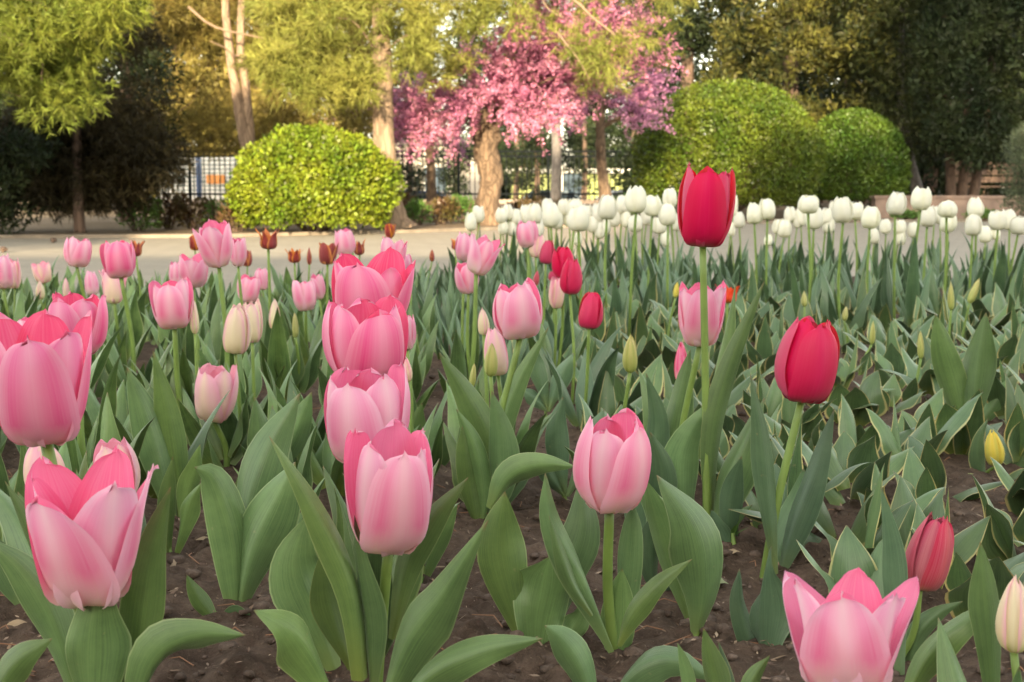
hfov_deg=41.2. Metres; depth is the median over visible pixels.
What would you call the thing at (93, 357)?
young tulip
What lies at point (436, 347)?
young tulip
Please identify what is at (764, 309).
variegated tulip
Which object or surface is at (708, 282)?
young tulip
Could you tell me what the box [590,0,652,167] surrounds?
background evergreen
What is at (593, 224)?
white tulip
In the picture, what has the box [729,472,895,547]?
variegated tulip
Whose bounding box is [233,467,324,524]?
young tulip
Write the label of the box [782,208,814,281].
white tulip
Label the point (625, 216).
white tulip
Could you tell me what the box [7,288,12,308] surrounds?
young tulip
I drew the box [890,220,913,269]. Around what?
white tulip
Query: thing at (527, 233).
pink tulip
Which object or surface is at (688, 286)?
variegated tulip
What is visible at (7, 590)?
young tulip
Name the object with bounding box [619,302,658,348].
variegated tulip
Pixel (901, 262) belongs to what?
young tulip
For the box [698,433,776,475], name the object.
variegated tulip
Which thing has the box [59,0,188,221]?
evergreen tree
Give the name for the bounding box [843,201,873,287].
white tulip
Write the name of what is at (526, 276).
young tulip
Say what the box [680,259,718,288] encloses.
young tulip
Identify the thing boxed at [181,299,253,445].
tulip bud
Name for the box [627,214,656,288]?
white tulip
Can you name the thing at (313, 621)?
pink tulip
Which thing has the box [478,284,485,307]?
young tulip
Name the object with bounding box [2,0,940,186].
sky
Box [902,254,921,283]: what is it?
young tulip
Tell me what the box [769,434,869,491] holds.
variegated tulip
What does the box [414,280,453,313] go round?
young tulip
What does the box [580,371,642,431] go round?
variegated tulip
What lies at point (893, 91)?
background evergreen
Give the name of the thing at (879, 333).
variegated tulip
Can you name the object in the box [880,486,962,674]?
red tulip
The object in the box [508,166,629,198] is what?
green house
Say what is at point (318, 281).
pink tulip
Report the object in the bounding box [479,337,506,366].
young tulip
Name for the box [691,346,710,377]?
variegated tulip
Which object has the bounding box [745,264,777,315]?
variegated tulip
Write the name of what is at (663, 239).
white tulip
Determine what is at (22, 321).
pink tulip
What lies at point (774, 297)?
variegated tulip
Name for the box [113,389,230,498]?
young tulip
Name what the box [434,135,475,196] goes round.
slim tree
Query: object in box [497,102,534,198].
slim tree
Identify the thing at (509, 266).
young tulip
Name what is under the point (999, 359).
variegated tulip
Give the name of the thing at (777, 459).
variegated tulip
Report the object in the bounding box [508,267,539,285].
young tulip
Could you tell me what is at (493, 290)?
young tulip
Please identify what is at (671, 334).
variegated tulip
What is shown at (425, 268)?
young tulip
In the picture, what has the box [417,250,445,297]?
tulip bud
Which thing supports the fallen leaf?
on the flower bed soil
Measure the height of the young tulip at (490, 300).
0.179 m
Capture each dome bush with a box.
[222,121,407,231]
[631,76,827,211]
[806,107,912,205]
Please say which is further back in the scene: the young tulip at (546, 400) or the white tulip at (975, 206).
the white tulip at (975, 206)
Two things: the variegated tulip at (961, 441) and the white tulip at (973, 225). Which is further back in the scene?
the white tulip at (973, 225)
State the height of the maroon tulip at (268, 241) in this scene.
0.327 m
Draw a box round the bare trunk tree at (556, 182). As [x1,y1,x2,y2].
[509,1,590,202]
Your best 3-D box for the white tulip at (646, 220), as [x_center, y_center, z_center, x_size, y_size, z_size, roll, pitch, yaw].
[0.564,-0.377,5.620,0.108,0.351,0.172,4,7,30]
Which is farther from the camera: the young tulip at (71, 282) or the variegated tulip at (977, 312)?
the young tulip at (71, 282)
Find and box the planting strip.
[0,203,983,234]
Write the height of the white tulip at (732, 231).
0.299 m
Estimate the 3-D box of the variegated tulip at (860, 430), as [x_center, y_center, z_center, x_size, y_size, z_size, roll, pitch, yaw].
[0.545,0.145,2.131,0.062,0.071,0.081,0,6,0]
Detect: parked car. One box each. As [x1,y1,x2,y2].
[400,190,450,198]
[520,190,580,198]
[595,190,624,198]
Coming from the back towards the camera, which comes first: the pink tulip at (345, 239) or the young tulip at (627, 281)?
the young tulip at (627, 281)
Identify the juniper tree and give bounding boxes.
[623,0,767,180]
[693,0,900,205]
[832,0,963,193]
[907,0,1023,195]
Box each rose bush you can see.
[112,195,164,230]
[151,187,188,229]
[171,190,215,228]
[201,194,230,225]
[214,201,258,231]
[401,191,421,211]
[404,196,433,224]
[420,192,464,223]
[448,193,475,222]
[506,193,544,209]
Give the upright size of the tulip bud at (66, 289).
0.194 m
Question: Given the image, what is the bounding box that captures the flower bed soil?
[0,276,1023,681]
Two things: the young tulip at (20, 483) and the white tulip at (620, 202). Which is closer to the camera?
the young tulip at (20, 483)
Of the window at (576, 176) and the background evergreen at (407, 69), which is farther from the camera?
the background evergreen at (407, 69)
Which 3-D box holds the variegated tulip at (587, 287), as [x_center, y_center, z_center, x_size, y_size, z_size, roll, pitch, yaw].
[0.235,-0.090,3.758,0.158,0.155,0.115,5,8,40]
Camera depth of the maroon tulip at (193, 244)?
4.18 m
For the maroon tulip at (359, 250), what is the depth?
3.98 m
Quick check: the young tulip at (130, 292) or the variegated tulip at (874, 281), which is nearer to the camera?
the young tulip at (130, 292)
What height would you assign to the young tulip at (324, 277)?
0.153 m
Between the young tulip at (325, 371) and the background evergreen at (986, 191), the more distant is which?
the background evergreen at (986, 191)
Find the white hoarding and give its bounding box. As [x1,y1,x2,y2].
[156,157,237,198]
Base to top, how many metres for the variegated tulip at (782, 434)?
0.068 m
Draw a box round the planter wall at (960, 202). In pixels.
[870,196,1023,217]
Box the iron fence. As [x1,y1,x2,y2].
[11,150,1004,203]
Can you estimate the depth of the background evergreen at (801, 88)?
30.99 m
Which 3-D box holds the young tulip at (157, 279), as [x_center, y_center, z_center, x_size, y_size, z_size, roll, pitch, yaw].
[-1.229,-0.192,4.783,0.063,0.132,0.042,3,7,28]
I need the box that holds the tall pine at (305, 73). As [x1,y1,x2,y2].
[227,0,705,229]
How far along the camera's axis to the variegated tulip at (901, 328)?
3.28 m
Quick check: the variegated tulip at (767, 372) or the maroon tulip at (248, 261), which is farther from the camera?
the maroon tulip at (248, 261)
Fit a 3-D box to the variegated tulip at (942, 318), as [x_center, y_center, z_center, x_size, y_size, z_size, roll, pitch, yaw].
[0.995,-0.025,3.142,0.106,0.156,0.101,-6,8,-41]
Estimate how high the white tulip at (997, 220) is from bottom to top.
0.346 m
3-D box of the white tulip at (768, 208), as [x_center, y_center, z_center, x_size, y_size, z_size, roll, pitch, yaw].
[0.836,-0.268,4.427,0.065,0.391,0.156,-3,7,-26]
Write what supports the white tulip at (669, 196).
on the flower bed soil
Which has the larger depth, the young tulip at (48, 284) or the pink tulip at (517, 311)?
the young tulip at (48, 284)
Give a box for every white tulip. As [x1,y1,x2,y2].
[447,212,476,269]
[469,205,484,277]
[478,207,518,284]
[493,222,507,273]
[499,208,525,271]
[501,221,526,272]
[502,204,525,283]
[502,204,543,276]
[519,202,548,281]
[522,220,555,282]
[530,202,559,301]
[542,198,571,285]
[548,211,562,270]
[549,205,608,329]
[550,199,576,254]
[563,214,573,249]
[566,198,596,295]
[573,204,603,282]
[574,233,601,280]
[580,203,615,263]
[583,222,608,280]
[586,216,603,264]
[589,194,638,306]
[590,219,616,265]
[600,212,638,284]
[601,195,631,285]
[608,211,630,280]
[609,185,650,340]
[624,227,653,285]
[627,195,684,303]
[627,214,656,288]
[638,217,669,275]
[640,203,693,307]
[640,212,654,268]
[652,231,689,264]
[657,214,695,271]
[661,188,683,278]
[706,195,749,278]
[716,222,744,285]
[726,212,747,285]
[737,202,783,301]
[749,198,778,302]
[757,218,799,287]
[757,219,797,279]
[762,234,785,266]
[765,216,799,280]
[774,206,811,280]
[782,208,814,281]
[787,195,821,318]
[799,207,848,297]
[804,208,834,274]
[811,219,844,263]
[815,201,848,277]
[819,196,881,329]
[840,205,882,315]
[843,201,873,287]
[853,228,887,274]
[870,219,892,268]
[880,191,918,321]
[880,233,905,266]
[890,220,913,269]
[894,186,932,326]
[904,200,971,319]
[907,221,929,263]
[919,206,943,288]
[927,216,956,284]
[927,216,964,302]
[930,206,949,272]
[948,214,985,296]
[960,197,994,297]
[961,230,1006,262]
[978,225,997,274]
[985,209,1013,299]
[985,216,1023,299]
[997,209,1015,279]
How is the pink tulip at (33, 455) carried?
on the flower bed soil
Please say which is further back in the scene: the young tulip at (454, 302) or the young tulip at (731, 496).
the young tulip at (454, 302)
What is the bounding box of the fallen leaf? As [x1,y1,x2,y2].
[7,619,26,625]
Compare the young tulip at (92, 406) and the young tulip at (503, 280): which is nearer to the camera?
the young tulip at (92, 406)
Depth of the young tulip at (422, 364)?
2.55 m
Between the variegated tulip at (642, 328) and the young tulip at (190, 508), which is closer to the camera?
the young tulip at (190, 508)
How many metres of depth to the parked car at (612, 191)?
41.03 m
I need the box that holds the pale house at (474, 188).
[395,140,479,198]
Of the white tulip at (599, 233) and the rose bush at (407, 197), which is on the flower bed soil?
the white tulip at (599, 233)
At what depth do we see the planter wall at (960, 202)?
18.31 m
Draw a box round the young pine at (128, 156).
[0,2,200,232]
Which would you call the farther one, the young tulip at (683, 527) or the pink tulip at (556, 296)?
the pink tulip at (556, 296)
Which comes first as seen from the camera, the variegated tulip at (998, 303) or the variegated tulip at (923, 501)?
the variegated tulip at (923, 501)
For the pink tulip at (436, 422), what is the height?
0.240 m
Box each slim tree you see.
[394,93,440,197]
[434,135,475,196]
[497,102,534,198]
[503,111,561,198]
[561,98,611,198]
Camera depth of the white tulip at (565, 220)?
5.56 m
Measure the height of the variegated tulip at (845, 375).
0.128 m
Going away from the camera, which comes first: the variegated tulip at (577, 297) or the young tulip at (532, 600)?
the young tulip at (532, 600)
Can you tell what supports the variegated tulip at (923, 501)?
on the flower bed soil
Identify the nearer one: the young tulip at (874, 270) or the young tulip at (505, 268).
the young tulip at (874, 270)
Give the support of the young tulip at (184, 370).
on the flower bed soil
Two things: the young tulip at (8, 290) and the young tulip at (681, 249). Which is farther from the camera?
the young tulip at (681, 249)
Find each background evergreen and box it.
[0,3,95,211]
[142,4,226,197]
[182,0,238,154]
[204,3,294,166]
[252,27,358,206]
[313,3,404,189]
[391,13,447,139]
[439,0,513,198]
[499,3,551,198]
[561,0,624,167]
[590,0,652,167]
[605,0,701,196]
[679,0,782,207]
[744,0,830,205]
[793,0,898,207]
[803,6,857,203]
[861,7,944,205]
[865,1,997,195]
[908,46,1019,195]
[969,3,1023,195]
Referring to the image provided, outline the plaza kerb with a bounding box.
[0,219,987,238]
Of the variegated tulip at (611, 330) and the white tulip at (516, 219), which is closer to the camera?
the variegated tulip at (611, 330)
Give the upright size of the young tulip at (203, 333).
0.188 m
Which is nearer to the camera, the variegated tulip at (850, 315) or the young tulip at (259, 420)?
the young tulip at (259, 420)
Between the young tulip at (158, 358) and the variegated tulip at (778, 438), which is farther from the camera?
the young tulip at (158, 358)
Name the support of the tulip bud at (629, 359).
on the flower bed soil
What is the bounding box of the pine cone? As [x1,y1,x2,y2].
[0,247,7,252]
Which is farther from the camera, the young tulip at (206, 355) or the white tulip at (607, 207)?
the white tulip at (607, 207)
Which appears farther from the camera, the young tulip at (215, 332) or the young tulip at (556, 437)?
the young tulip at (215, 332)
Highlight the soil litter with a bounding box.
[2,347,1023,681]
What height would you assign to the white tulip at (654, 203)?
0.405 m
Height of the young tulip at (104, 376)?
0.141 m
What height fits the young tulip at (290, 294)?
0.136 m
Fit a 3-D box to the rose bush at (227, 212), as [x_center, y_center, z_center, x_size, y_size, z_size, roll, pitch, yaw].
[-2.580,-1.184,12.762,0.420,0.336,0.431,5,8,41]
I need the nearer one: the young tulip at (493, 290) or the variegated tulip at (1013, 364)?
the variegated tulip at (1013, 364)
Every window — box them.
[423,165,449,192]
[562,166,581,196]
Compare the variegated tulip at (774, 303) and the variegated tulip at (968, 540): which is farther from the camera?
the variegated tulip at (774, 303)
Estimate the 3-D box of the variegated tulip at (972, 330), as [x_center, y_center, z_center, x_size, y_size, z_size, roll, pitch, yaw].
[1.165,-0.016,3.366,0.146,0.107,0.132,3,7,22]
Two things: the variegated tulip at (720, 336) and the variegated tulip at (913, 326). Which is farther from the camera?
the variegated tulip at (913, 326)
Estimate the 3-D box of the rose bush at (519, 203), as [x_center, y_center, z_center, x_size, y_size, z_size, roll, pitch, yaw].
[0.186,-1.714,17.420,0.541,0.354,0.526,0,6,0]
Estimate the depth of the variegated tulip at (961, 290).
4.03 m
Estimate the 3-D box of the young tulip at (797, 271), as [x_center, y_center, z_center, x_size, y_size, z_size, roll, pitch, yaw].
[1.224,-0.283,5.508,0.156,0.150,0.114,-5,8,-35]
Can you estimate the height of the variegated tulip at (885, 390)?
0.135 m
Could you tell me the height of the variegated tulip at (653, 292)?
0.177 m
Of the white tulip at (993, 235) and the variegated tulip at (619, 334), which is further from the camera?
the white tulip at (993, 235)
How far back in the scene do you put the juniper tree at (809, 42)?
20.88 m
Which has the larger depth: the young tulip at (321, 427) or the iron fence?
the iron fence
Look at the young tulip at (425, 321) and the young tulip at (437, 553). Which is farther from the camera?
the young tulip at (425, 321)
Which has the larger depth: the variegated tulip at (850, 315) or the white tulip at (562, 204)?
the white tulip at (562, 204)
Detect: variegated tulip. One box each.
[512,322,541,356]
[560,343,586,363]
[570,302,605,344]
[575,277,587,311]
[575,338,620,380]
[576,314,585,330]
[576,337,622,370]
[578,393,643,426]
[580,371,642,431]
[582,329,625,350]
[583,279,606,308]
[586,273,597,330]
[590,323,661,378]
[591,404,622,419]
[601,273,676,312]
[602,311,621,342]
[603,290,651,317]
[605,293,626,338]
[605,309,623,353]
[607,302,649,334]
[614,354,662,404]
[617,366,656,409]
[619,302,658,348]
[619,368,667,391]
[632,307,659,323]
[635,405,641,414]
[637,294,677,317]
[643,342,701,394]
[646,295,677,332]
[647,309,671,343]
[649,299,677,324]
[656,302,679,331]
[660,356,701,412]
[662,335,675,368]
[662,372,756,408]
[663,317,682,339]
[663,333,720,364]
[663,381,742,402]
[663,397,668,411]
[672,278,691,304]
[676,337,713,359]
[683,338,766,386]
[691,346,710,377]
[693,396,737,437]
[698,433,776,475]
[699,459,718,488]
[709,365,750,404]
[714,340,748,369]
[717,328,723,342]
[718,429,729,458]
[722,314,758,340]
[724,289,745,324]
[729,403,780,445]
[729,430,792,468]
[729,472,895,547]
[732,283,791,302]
[735,304,772,342]
[737,277,749,301]
[742,396,835,441]
[743,368,782,417]
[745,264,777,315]
[745,301,773,325]
[745,416,802,528]
[746,314,782,374]
[746,355,769,402]
[747,376,756,393]
[753,323,772,346]
[755,365,773,382]
[756,301,781,317]
[757,294,795,326]
[758,271,784,309]
[759,296,780,319]
[763,304,817,338]
[764,414,823,451]
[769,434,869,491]
[770,317,785,335]
[773,421,804,451]
[783,424,913,505]
[784,291,822,330]
[787,286,850,309]
[796,525,883,598]
[807,389,893,406]
[812,264,816,286]
[815,296,839,329]
[815,463,912,558]
[819,430,879,482]
[820,357,868,422]
[822,370,887,426]
[833,329,865,388]
[834,290,853,320]
[835,312,867,344]
[838,394,915,457]
[838,408,869,441]
[843,315,934,363]
[846,269,869,332]
[852,304,903,333]
[852,316,885,348]
[852,373,924,413]
[853,305,879,327]
[857,461,943,530]
[866,399,947,455]
[871,315,897,344]
[872,273,903,313]
[874,351,914,388]
[875,324,917,382]
[880,347,934,395]
[882,331,910,346]
[885,388,955,430]
[890,475,964,547]
[892,447,944,507]
[894,314,932,339]
[896,260,938,316]
[897,318,920,334]
[898,322,924,336]
[898,392,982,454]
[904,487,990,588]
[906,326,956,367]
[907,436,1014,501]
[912,296,939,325]
[924,301,982,326]
[927,300,970,353]
[929,285,964,315]
[930,364,1014,403]
[935,389,1002,455]
[942,284,955,338]
[944,552,1023,617]
[946,292,992,319]
[946,303,959,342]
[948,270,981,299]
[952,327,1007,364]
[955,334,1017,364]
[956,299,980,341]
[958,313,1010,337]
[962,349,1020,388]
[963,279,981,300]
[969,303,1019,335]
[972,475,1016,560]
[984,403,1023,464]
[985,267,1017,302]
[987,376,1023,418]
[990,302,1018,339]
[990,457,1023,516]
[991,282,1021,319]
[992,282,1023,315]
[995,508,1023,546]
[996,356,1006,369]
[998,327,1023,372]
[1000,360,1004,382]
[1003,373,1023,424]
[1004,363,1023,383]
[1007,293,1014,313]
[1009,294,1023,323]
[1016,319,1021,369]
[1017,313,1023,329]
[1019,271,1023,306]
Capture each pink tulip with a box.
[0,253,24,321]
[0,309,91,612]
[0,445,244,681]
[0,446,87,542]
[10,258,31,319]
[15,316,58,452]
[31,261,69,310]
[48,291,153,473]
[63,237,131,357]
[84,271,110,322]
[93,436,146,536]
[98,268,143,359]
[99,240,165,390]
[131,276,199,443]
[142,261,185,351]
[166,252,214,383]
[177,363,267,468]
[187,219,245,392]
[219,237,259,365]
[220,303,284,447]
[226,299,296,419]
[237,274,282,355]
[254,268,267,304]
[254,418,542,681]
[288,280,323,365]
[308,273,325,344]
[322,293,407,578]
[323,247,459,549]
[324,362,439,661]
[328,228,355,301]
[380,236,419,355]
[404,254,427,360]
[404,357,443,477]
[406,315,449,449]
[437,232,504,401]
[439,262,507,385]
[439,277,572,508]
[455,232,478,379]
[479,327,545,444]
[516,220,551,339]
[528,276,593,366]
[529,234,550,315]
[539,408,691,652]
[638,341,699,458]
[646,280,725,447]
[677,567,999,681]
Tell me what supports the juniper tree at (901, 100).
on the planting strip
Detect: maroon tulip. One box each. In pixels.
[129,238,152,320]
[189,235,206,299]
[243,250,254,303]
[249,227,283,349]
[279,248,303,315]
[307,242,338,328]
[354,240,364,259]
[385,224,395,238]
[441,238,456,292]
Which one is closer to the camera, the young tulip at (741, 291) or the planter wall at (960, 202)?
the young tulip at (741, 291)
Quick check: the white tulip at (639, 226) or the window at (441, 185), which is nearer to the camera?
the white tulip at (639, 226)
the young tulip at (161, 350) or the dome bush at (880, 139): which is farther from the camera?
the dome bush at (880, 139)
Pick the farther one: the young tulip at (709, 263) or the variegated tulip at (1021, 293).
the young tulip at (709, 263)
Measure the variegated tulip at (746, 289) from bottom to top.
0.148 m
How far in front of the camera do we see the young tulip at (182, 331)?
3.18 m
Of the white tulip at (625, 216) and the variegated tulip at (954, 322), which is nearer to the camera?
the variegated tulip at (954, 322)
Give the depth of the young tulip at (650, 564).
1.36 m
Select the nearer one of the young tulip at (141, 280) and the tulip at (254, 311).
the tulip at (254, 311)
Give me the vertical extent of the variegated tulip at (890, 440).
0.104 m
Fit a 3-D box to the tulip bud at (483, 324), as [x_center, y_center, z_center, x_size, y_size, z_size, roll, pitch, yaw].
[-0.010,0.093,1.823,0.133,0.280,0.077,4,8,33]
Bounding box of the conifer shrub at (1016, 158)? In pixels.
[996,121,1023,216]
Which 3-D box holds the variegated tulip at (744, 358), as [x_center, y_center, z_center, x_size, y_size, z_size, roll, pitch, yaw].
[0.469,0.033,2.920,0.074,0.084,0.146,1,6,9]
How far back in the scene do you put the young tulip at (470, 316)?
3.24 m
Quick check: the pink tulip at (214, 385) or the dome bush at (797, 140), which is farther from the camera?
the dome bush at (797, 140)
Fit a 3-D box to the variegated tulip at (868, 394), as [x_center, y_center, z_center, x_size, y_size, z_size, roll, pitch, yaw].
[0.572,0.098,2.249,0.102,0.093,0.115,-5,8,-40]
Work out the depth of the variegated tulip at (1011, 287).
4.30 m
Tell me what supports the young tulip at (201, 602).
on the flower bed soil
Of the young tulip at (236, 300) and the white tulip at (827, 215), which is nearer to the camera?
the young tulip at (236, 300)
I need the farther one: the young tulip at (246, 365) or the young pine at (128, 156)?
the young pine at (128, 156)
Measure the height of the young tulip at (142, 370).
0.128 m
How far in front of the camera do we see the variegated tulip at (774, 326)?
3.37 m
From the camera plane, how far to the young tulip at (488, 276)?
5.03 m
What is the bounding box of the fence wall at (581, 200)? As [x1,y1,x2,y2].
[162,199,868,202]
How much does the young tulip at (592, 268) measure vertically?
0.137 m
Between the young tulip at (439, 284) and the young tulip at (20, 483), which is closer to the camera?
the young tulip at (20, 483)
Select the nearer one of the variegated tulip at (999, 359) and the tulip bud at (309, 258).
the variegated tulip at (999, 359)
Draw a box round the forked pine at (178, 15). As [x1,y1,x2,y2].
[108,0,396,220]
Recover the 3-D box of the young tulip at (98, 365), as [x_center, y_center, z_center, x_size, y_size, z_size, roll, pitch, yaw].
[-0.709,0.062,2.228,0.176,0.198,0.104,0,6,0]
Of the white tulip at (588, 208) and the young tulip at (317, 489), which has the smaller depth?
the young tulip at (317, 489)
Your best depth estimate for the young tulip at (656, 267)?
5.10 m
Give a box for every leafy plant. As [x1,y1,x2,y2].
[889,208,918,219]
[961,206,998,220]
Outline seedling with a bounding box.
[731,520,749,534]
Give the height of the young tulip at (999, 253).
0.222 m
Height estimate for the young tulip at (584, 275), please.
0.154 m
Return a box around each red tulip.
[533,246,582,384]
[534,257,621,404]
[535,240,570,354]
[544,291,619,427]
[545,271,571,352]
[664,163,764,523]
[715,284,739,328]
[750,316,839,577]
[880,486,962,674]
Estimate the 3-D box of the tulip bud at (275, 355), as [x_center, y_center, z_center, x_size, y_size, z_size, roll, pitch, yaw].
[-0.421,0.024,2.510,0.063,0.206,0.102,4,7,31]
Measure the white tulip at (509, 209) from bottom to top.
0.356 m
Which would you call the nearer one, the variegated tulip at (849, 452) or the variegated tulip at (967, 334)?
the variegated tulip at (849, 452)
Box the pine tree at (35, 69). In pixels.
[0,0,158,138]
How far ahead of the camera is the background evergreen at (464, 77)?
64.53 m
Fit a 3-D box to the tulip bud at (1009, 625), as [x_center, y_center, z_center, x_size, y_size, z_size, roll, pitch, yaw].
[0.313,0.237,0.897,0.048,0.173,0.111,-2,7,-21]
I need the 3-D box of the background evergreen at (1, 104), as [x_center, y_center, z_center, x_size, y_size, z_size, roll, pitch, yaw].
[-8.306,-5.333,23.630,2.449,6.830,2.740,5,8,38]
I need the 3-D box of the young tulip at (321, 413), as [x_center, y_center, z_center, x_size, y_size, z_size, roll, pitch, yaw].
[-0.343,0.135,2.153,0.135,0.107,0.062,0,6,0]
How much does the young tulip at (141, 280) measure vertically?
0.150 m
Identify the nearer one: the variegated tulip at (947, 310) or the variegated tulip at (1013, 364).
the variegated tulip at (1013, 364)
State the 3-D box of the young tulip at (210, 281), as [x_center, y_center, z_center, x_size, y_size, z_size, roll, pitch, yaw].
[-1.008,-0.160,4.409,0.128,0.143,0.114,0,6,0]
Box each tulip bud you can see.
[35,281,44,310]
[63,278,69,295]
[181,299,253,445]
[260,298,304,401]
[287,314,322,393]
[297,248,325,320]
[407,284,418,323]
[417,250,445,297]
[443,343,556,503]
[445,364,503,441]
[478,308,550,432]
[533,271,569,324]
[564,335,637,461]
[659,282,678,351]
[801,292,807,316]
[835,307,854,353]
[843,322,874,374]
[881,330,923,404]
[937,575,1023,681]
[947,282,965,360]
[951,278,979,351]
[967,419,1023,479]
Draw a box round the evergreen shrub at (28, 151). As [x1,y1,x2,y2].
[0,119,64,234]
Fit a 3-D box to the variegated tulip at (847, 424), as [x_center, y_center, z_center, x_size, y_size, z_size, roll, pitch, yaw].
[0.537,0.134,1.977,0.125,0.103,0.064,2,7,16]
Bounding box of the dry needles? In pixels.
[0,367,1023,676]
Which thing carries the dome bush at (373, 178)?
on the planting strip
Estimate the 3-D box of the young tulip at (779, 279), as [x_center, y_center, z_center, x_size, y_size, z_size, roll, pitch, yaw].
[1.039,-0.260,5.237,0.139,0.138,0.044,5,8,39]
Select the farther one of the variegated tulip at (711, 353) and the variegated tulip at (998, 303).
the variegated tulip at (998, 303)
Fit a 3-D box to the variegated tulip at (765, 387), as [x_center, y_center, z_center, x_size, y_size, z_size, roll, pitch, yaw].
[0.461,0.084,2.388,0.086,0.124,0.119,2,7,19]
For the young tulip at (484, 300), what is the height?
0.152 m
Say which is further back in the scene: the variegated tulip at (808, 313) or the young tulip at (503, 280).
the young tulip at (503, 280)
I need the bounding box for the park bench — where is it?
[955,162,1023,193]
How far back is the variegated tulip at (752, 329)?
3.40 m
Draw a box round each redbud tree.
[325,24,485,211]
[393,0,688,225]
[538,0,680,200]
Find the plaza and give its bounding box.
[0,222,1023,299]
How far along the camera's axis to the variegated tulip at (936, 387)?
2.52 m
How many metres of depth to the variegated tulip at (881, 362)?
2.70 m
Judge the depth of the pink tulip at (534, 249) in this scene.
3.28 m
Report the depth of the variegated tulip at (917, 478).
1.71 m
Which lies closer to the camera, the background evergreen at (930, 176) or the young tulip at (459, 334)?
the young tulip at (459, 334)
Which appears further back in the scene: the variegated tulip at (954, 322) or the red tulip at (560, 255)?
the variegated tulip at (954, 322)
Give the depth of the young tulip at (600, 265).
5.04 m
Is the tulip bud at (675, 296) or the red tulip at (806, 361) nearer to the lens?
the red tulip at (806, 361)
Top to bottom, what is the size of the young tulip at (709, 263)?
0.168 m
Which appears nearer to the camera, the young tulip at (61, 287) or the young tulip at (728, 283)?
the young tulip at (61, 287)
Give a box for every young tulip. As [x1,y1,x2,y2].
[0,278,28,305]
[0,290,54,319]
[0,293,46,318]
[0,426,7,448]
[0,453,17,539]
[0,492,24,604]
[6,288,13,300]
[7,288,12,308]
[14,443,92,497]
[18,290,48,304]
[26,291,40,317]
[27,254,59,300]
[35,268,70,300]
[42,278,63,299]
[47,270,76,296]
[51,265,84,293]
[51,280,81,294]
[53,354,120,465]
[76,385,150,445]
[81,269,101,297]
[84,380,129,442]
[86,340,173,425]
[89,320,127,388]
[91,353,95,363]
[95,367,108,397]
[99,282,149,334]
[101,362,165,413]
[110,289,146,340]
[111,276,148,305]
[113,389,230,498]
[117,323,153,377]
[119,277,127,307]
[121,344,194,395]
[126,270,152,296]
[127,351,201,516]
[133,268,168,307]
[142,308,157,344]
[145,295,153,315]
[150,348,224,405]
[154,269,168,281]
[157,311,207,352]
[157,457,200,553]
[158,342,217,407]
[180,297,206,340]
[181,288,209,329]
[185,298,221,365]
[186,575,250,615]
[194,393,299,601]
[196,297,232,340]
[197,333,224,367]
[198,288,229,304]
[199,273,237,307]
[199,283,208,302]
[203,311,221,332]
[204,289,239,327]
[206,274,235,321]
[207,271,222,297]
[230,351,261,407]
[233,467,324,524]
[235,392,311,486]
[239,406,317,487]
[251,403,323,424]
[253,273,282,296]
[258,293,291,383]
[258,367,324,468]
[259,290,289,313]
[264,272,302,304]
[264,358,325,441]
[267,282,294,316]
[270,263,310,300]
[272,396,345,496]
[274,292,304,344]
[280,295,329,346]
[283,290,325,325]
[291,380,325,472]
[314,287,332,310]
[318,351,333,405]
[319,269,329,292]
[342,403,437,474]
[407,294,436,346]
[408,257,428,308]
[408,314,439,378]
[409,273,435,311]
[410,335,417,411]
[412,350,439,409]
[413,264,428,280]
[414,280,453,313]
[414,298,458,358]
[414,403,449,465]
[417,289,455,337]
[418,344,425,384]
[422,263,438,345]
[423,504,456,576]
[426,267,444,305]
[426,286,466,331]
[429,270,466,342]
[435,263,444,294]
[436,260,455,289]
[436,307,490,375]
[436,323,469,357]
[443,266,461,297]
[448,272,481,300]
[448,292,472,335]
[456,391,519,518]
[458,302,481,341]
[460,276,493,310]
[470,274,506,330]
[477,489,599,643]
[478,273,504,308]
[478,274,495,310]
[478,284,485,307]
[478,295,504,338]
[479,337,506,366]
[484,257,502,280]
[484,306,529,365]
[485,267,501,286]
[494,253,515,285]
[494,274,508,285]
[500,340,517,391]
[503,250,534,283]
[503,269,526,286]
[504,261,524,287]
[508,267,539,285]
[510,268,542,283]
[524,353,573,421]
[538,397,604,499]
[539,278,548,297]
[545,625,704,681]
[547,267,549,290]
[582,259,590,282]
[585,251,607,283]
[587,258,603,274]
[588,269,612,301]
[591,253,619,296]
[595,265,634,289]
[624,432,677,528]
[638,259,650,281]
[641,475,722,635]
[642,521,670,590]
[654,259,672,276]
[658,259,685,303]
[669,240,690,268]
[670,268,688,293]
[670,271,699,286]
[677,246,689,281]
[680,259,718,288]
[683,252,719,272]
[692,256,710,282]
[707,248,715,267]
[707,268,725,304]
[710,456,743,544]
[712,255,744,286]
[718,641,734,681]
[720,248,764,289]
[729,546,790,645]
[738,284,749,298]
[758,269,807,304]
[760,271,780,302]
[768,257,796,289]
[778,261,792,303]
[792,252,824,279]
[803,254,823,291]
[803,259,825,286]
[829,263,850,281]
[830,256,849,295]
[835,250,853,271]
[835,259,865,291]
[841,263,872,299]
[854,272,865,296]
[869,254,889,284]
[892,278,905,296]
[896,254,907,269]
[896,265,926,296]
[898,259,906,284]
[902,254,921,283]
[919,243,944,287]
[920,259,925,275]
[930,313,1005,420]
[933,263,965,290]
[948,257,981,277]
[968,542,1023,681]
[997,243,1000,259]
[1006,243,1023,279]
[1007,295,1023,313]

